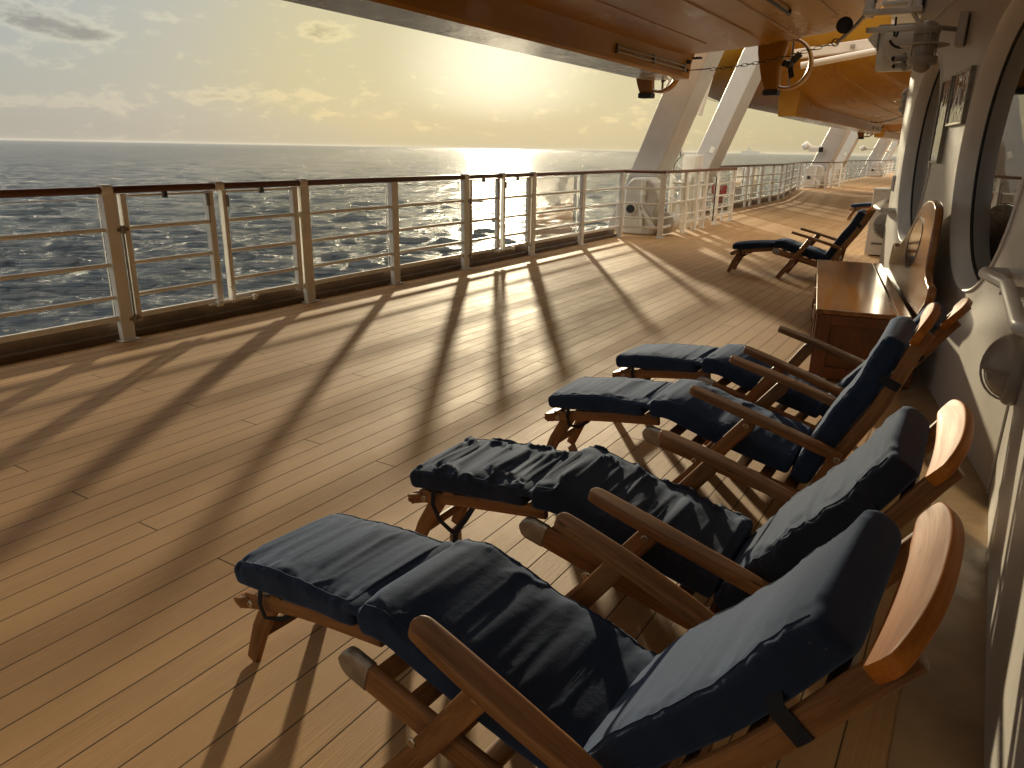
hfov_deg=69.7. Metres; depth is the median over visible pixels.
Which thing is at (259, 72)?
sky
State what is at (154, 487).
deck
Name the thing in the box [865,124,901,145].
lifeboat
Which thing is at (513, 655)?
deck chair
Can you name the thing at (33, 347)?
waterway curb
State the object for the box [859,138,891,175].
davit pillar
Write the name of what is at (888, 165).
farthest enclosure railing
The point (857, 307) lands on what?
deck chest
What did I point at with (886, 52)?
davit winch
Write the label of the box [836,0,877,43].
boom
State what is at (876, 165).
davit foot casing
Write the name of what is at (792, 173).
railing
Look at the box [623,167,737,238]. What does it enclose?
enclosure railing
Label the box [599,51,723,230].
davit pillar
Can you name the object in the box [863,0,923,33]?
overhead girder
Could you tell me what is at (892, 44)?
curved lever
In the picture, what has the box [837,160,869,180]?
distant railing
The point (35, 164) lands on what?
sea
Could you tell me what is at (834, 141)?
davit pillar
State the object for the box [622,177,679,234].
davit foot casing
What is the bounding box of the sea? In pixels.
[0,140,896,335]
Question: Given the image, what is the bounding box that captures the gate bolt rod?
[712,175,716,220]
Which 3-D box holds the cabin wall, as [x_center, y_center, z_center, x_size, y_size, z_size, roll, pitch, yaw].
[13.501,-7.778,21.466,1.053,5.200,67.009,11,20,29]
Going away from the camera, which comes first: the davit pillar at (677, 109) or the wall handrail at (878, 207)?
the wall handrail at (878, 207)
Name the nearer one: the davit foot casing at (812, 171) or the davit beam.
the davit beam
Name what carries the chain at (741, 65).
hanging from the lifeboat at (646, 44)
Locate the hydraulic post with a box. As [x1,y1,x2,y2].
[667,149,683,211]
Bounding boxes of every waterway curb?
[0,229,616,364]
[700,186,795,214]
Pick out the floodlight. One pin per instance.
(806, 145)
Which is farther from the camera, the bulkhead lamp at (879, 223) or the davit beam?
the davit beam
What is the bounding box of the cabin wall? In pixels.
[879,0,1023,767]
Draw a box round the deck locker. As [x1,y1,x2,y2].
[864,187,890,254]
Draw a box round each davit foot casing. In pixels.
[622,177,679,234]
[804,165,828,187]
[868,162,884,176]
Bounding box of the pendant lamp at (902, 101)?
[894,88,907,115]
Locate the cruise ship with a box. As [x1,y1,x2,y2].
[738,147,764,155]
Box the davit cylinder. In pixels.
[696,78,712,115]
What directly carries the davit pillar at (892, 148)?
on the deck
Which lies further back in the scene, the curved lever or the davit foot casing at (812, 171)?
the davit foot casing at (812, 171)
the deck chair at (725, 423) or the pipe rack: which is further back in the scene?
the pipe rack
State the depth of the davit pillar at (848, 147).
36.39 m
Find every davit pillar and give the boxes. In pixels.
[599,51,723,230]
[676,46,760,219]
[801,127,850,186]
[828,131,858,185]
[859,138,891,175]
[881,141,898,167]
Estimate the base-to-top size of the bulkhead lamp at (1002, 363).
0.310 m
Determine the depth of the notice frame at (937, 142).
5.59 m
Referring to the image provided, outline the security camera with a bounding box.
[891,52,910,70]
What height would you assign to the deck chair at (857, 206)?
0.919 m
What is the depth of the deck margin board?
2.26 m
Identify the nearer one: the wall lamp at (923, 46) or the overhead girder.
the wall lamp at (923, 46)
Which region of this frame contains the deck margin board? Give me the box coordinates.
[887,368,988,767]
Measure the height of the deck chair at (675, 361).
0.886 m
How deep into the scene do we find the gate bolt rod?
15.62 m
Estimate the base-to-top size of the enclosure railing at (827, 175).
1.182 m
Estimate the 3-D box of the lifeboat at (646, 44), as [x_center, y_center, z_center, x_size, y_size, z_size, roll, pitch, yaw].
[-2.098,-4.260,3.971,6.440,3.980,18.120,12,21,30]
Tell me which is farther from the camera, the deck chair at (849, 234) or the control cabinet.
the control cabinet
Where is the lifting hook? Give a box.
[893,17,898,36]
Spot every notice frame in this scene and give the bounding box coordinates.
[928,75,953,163]
[945,65,976,126]
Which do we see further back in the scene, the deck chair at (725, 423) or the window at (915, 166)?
the window at (915, 166)
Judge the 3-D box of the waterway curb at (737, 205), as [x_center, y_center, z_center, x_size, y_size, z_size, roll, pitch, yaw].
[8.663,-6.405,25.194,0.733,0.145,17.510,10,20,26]
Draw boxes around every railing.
[0,169,625,343]
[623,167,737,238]
[700,162,802,215]
[799,162,846,188]
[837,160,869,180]
[865,160,895,176]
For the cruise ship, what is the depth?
5910.25 m
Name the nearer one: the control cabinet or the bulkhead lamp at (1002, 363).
the bulkhead lamp at (1002, 363)
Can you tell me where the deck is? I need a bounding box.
[0,173,933,767]
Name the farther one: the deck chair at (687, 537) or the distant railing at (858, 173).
the distant railing at (858, 173)
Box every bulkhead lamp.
[873,213,886,238]
[979,334,1023,405]
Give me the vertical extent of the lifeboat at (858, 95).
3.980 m
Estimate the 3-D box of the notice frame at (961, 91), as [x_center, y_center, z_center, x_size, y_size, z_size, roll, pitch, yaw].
[3.098,-1.980,5.083,0.030,0.360,0.560,7,19,19]
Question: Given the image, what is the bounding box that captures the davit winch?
[868,23,916,71]
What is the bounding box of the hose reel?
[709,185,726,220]
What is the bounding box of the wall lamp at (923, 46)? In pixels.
[900,11,969,72]
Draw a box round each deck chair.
[234,502,964,767]
[408,399,973,629]
[544,303,941,493]
[612,297,972,445]
[727,205,875,278]
[847,202,871,219]
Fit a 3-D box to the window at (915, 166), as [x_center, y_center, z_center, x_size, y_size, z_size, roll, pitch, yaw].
[3.693,-2.087,6.584,0.124,1.616,1.616,7,19,19]
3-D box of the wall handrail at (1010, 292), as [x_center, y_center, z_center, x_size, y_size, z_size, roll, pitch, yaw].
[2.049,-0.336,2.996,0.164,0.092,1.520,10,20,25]
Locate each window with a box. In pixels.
[897,52,941,241]
[950,0,1023,291]
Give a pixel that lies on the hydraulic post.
(672, 185)
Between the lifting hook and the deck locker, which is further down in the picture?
the deck locker
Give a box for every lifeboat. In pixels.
[283,0,887,98]
[707,0,910,138]
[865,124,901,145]
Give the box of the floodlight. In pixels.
[802,141,822,151]
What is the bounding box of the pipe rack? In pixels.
[670,175,703,228]
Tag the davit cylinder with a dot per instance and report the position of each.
(701, 109)
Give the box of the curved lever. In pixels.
[889,40,903,48]
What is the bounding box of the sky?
[0,0,898,155]
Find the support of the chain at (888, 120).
hanging from the lifeboat at (858, 95)
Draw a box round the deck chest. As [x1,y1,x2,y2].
[809,200,943,387]
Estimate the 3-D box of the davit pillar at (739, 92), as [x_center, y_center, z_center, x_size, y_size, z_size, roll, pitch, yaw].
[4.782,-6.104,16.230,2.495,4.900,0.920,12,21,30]
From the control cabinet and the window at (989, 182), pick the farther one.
the control cabinet
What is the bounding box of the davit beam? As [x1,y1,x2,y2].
[794,19,894,68]
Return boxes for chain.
[686,38,838,72]
[871,116,903,122]
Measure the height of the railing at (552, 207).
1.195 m
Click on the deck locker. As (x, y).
(873, 244)
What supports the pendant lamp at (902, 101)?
attached to the cabin wall
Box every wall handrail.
[873,198,894,213]
[978,267,1023,336]
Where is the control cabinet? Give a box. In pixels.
[681,155,703,227]

